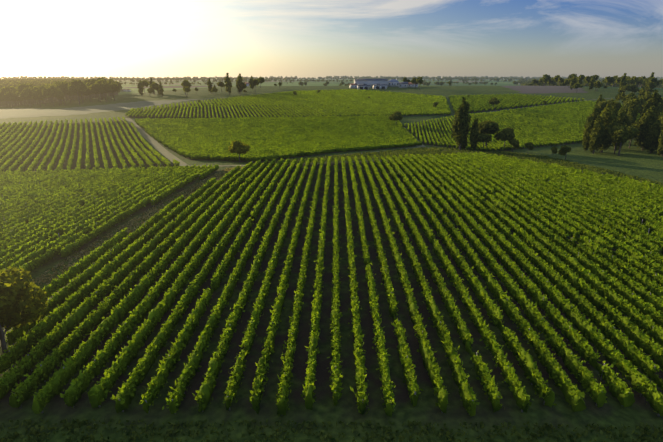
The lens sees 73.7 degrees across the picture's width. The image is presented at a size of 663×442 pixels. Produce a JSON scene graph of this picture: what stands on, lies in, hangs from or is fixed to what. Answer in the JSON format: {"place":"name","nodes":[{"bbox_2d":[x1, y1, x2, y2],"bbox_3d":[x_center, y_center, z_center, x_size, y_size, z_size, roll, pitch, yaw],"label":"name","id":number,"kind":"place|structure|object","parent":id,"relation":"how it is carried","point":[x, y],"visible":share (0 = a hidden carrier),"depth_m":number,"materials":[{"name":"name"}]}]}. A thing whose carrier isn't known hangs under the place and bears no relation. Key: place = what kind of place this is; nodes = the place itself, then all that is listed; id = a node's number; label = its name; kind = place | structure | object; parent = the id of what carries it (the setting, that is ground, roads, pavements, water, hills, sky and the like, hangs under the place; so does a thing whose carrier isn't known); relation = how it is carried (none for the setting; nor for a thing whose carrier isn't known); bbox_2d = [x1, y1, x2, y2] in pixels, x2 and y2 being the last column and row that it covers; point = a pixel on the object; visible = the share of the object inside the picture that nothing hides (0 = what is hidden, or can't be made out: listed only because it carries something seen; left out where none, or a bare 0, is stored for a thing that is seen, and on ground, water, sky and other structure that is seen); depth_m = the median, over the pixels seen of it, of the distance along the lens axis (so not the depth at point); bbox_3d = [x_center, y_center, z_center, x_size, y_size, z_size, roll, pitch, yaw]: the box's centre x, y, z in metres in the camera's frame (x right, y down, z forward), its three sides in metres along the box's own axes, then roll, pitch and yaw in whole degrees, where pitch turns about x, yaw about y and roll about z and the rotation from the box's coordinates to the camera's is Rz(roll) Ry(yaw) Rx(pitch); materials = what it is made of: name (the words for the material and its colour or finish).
{"place":"outdoors","nodes":[
{"label":"outdoors","id":0,"kind":"place"},
{"bbox_2d":[9,97,231,116],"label":"road track","id":1,"kind":"structure","parent":0,"point":[113,107],"depth_m":372.21,"materials":[{"name":"brown soil"}]},
{"bbox_2d":[133,89,450,115],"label":"vineyard hill","id":2,"kind":"structure","parent":0,"point":[384,103],"depth_m":388.00,"materials":[{"name":"green plant"}]},
{"bbox_2d":[0,78,662,441],"bbox_3d":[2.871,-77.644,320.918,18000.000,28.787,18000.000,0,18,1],"label":"ground","id":3,"kind":"structure","parent":0,"point":[633,159],"depth_m":54.30,"materials":[{"name":"brown soil"}]},
{"bbox_2d":[0,266,47,353],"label":"tree","id":4,"kind":"object","parent":3,"relation":"on","point":[13,305],"depth_m":49.17,"materials":[{"name":"green plant"}]},
{"bbox_2d":[0,77,122,107],"bbox_3d":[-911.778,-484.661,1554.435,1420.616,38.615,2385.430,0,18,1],"label":"forest tree","id":5,"kind":"object","parent":3,"relation":"on","point":[23,89],"depth_m":454.26,"materials":[{"name":"green plant"}]},
{"bbox_2d":[0,117,179,173],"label":"vineyard","id":6,"kind":"object","parent":3,"relation":"on","point":[8,159],"visible":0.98,"depth_m":198.48,"materials":[{"name":"green plant"}]},
{"bbox_2d":[0,99,191,118],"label":"field stubble","id":7,"kind":"object","parent":3,"relation":"on","point":[18,112],"visible":0.94,"depth_m":369.98,"materials":[{"name":"beige plant"}]},
{"bbox_2d":[1,169,200,258],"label":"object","id":8,"kind":"object","parent":3,"relation":"on","point":[71,212],"visible":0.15,"depth_m":105.36,"materials":[{"name":"brown wood"}]},
{"bbox_2d":[0,163,218,280],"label":"vineyard","id":9,"kind":"object","parent":3,"relation":"on","point":[33,248],"visible":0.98,"depth_m":103.27,"materials":[{"name":"green plant"}]},
{"bbox_2d":[0,166,242,345],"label":"path","id":10,"kind":"structure","parent":3,"relation":"on","point":[84,271],"depth_m":70.55,"materials":[{"name":"brown soil"}]},
{"bbox_2d":[30,167,241,292],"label":"path verge grass","id":11,"kind":"structure","parent":3,"relation":"on","point":[44,278],"depth_m":89.64,"materials":[{"name":"green plant"}]},
{"bbox_2d":[125,118,188,165],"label":"dirt road","id":12,"kind":"structure","parent":3,"relation":"on","point":[155,144],"depth_m":219.75,"materials":[{"name":"dirt"},{"name":"gravel"}]},
{"bbox_2d":[228,140,249,161],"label":"tree","id":13,"kind":"object","parent":3,"relation":"on","point":[237,147],"depth_m":165.31,"materials":[{"name":"green plant"}]},
{"bbox_2d":[125,105,376,118],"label":"vineyard field","id":14,"kind":"structure","parent":3,"relation":"on","point":[321,110],"depth_m":328.01,"materials":[{"name":"green plant"}]},
{"bbox_2d":[89,114,446,120],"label":"track","id":15,"kind":"object","parent":3,"relation":"on","point":[412,115],"visible":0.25,"depth_m":318.97,"materials":[{"name":"brown soil"}]},
{"bbox_2d":[135,114,421,160],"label":"vineyard","id":16,"kind":"object","parent":3,"relation":"on","point":[266,138],"visible":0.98,"depth_m":242.02,"materials":[{"name":"green plant"}]},
{"bbox_2d":[190,147,456,166],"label":"path","id":17,"kind":"structure","parent":3,"relation":"on","point":[330,155],"depth_m":187.26,"materials":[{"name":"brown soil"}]},
{"bbox_2d":[0,152,662,416],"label":"vineyard","id":18,"kind":"object","parent":3,"relation":"on","point":[510,183],"visible":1,"depth_m":62.61,"materials":[{"name":"green plant"}]},
{"bbox_2d":[0,417,662,441],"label":"verge grass","id":19,"kind":"structure","parent":3,"relation":"on","point":[307,423],"depth_m":39.07,"materials":[{"name":"green plant"}]},
{"bbox_2d":[0,73,662,87],"bbox_3d":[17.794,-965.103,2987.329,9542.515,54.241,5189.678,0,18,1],"label":"distant trees","id":20,"kind":"object","parent":3,"relation":"on","point":[548,80],"materials":[{"name":"green plant"}]},
{"bbox_2d":[9,160,659,415],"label":"vineyard posts","id":21,"kind":"object","parent":3,"relation":"on","point":[658,414],"visible":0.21,"depth_m":53.56,"materials":[{"name":"brown wood"}]},
{"bbox_2d":[15,77,658,85],"bbox_3d":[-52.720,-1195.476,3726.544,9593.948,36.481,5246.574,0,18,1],"label":"distant trees","id":22,"kind":"object","parent":3,"relation":"on","point":[441,83],"materials":[{"name":"green plant"}]},
{"bbox_2d":[349,83,356,87],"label":"building","id":23,"kind":"structure","parent":3,"relation":"on","point":[352,85],"depth_m":537.51,"materials":[{"name":"tile"}]},
{"bbox_2d":[357,85,369,89],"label":"building","id":24,"kind":"structure","parent":3,"relation":"on","point":[362,87],"depth_m":513.17,"materials":[{"name":"grey"}]},
{"bbox_2d":[354,79,387,87],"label":"building","id":25,"kind":"structure","parent":3,"relation":"on","point":[370,82],"depth_m":547.48,"materials":[{"name":"grey"}]},
{"bbox_2d":[373,84,386,88],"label":"building","id":26,"kind":"structure","parent":3,"relation":"on","point":[379,86],"depth_m":519.34,"materials":[{"name":"grey"}]},
{"bbox_2d":[197,90,571,159],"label":"trees","id":27,"kind":"object","parent":3,"relation":"on","point":[564,149],"depth_m":194.40,"materials":[{"name":"green plant"}]},
{"bbox_2d":[388,79,398,86],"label":"building","id":28,"kind":"structure","parent":3,"relation":"on","point":[392,82],"depth_m":563.43,"materials":[{"name":"stone"}]},
{"bbox_2d":[389,111,402,120],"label":"tree","id":29,"kind":"object","parent":3,"relation":"on","point":[396,115],"visible":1,"depth_m":273.34,"materials":[{"name":"green plant"}]},
{"bbox_2d":[137,72,661,96],"bbox_3d":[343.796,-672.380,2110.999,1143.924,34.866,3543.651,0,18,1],"label":"trees","id":30,"kind":"object","parent":3,"relation":"on","point":[652,82],"depth_m":467.91,"materials":[{"name":"green plant"}]},
{"bbox_2d":[398,82,407,87],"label":"building","id":31,"kind":"structure","parent":3,"relation":"on","point":[403,84],"depth_m":541.27,"materials":[{"name":"grey"}]},
{"bbox_2d":[408,83,417,86],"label":"house","id":32,"kind":"structure","parent":3,"relation":"on","point":[411,85],"depth_m":550.89,"materials":[{"name":"tile"}]},
{"bbox_2d":[261,147,662,185],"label":"verge grass","id":33,"kind":"structure","parent":3,"relation":"on","point":[489,152],"depth_m":183.38,"materials":[{"name":"green plant"}]},
{"bbox_2d":[451,97,479,149],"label":"cypress trees","id":34,"kind":"object","parent":3,"relation":"on","point":[461,124],"depth_m":201.52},
{"bbox_2d":[404,111,584,150],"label":"vineyard","id":35,"kind":"object","parent":3,"relation":"on","point":[538,131],"visible":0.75,"depth_m":257.46,"materials":[{"name":"green plant"}]},
{"bbox_2d":[489,97,499,105],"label":"tree","id":36,"kind":"object","parent":3,"relation":"on","point":[494,100],"depth_m":343.39,"materials":[{"name":"green plant"}]},
{"bbox_2d":[476,120,514,149],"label":"trees","id":37,"kind":"object","parent":3,"relation":"on","point":[487,127],"depth_m":202.97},
{"bbox_2d":[582,103,619,152],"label":"poplar tree","id":38,"kind":"object","parent":3,"relation":"on","point":[609,117],"depth_m":193.60,"materials":[{"name":"green plant"}]},
{"bbox_2d":[583,89,662,155],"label":"tree grove","id":39,"kind":"object","parent":3,"relation":"on","point":[645,131],"depth_m":199.63,"materials":[{"name":"green plant"}]},
{"bbox_2d":[594,87,662,117],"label":"grove tree","id":40,"kind":"object","parent":3,"relation":"on","point":[601,102],"depth_m":313.23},
{"bbox_2d":[0,0,662,78],"label":"sky","id":41,"kind":"structure","parent":0,"point":[48,38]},
{"bbox_2d":[405,98,609,127],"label":"track","id":42,"kind":"structure","parent":0,"point":[516,108],"depth_m":354.48,"materials":[{"name":"brown soil"}]},
{"bbox_2d":[448,93,583,112],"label":"vineyard hill","id":43,"kind":"structure","parent":0,"point":[480,102],"depth_m":387.62,"materials":[{"name":"green plant"}]},
{"bbox_2d":[502,86,587,92],"bbox_3d":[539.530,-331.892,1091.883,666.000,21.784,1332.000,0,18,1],"label":"bare soil field","id":44,"kind":"structure","parent":0,"point":[542,89],"depth_m":505.67,"materials":[{"name":"brown soil"}]},
{"bbox_2d":[500,100,661,124],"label":"vineyard hill","id":45,"kind":"structure","parent":0,"point":[579,112],"depth_m":323.87,"materials":[{"name":"green plant"}]}
]}

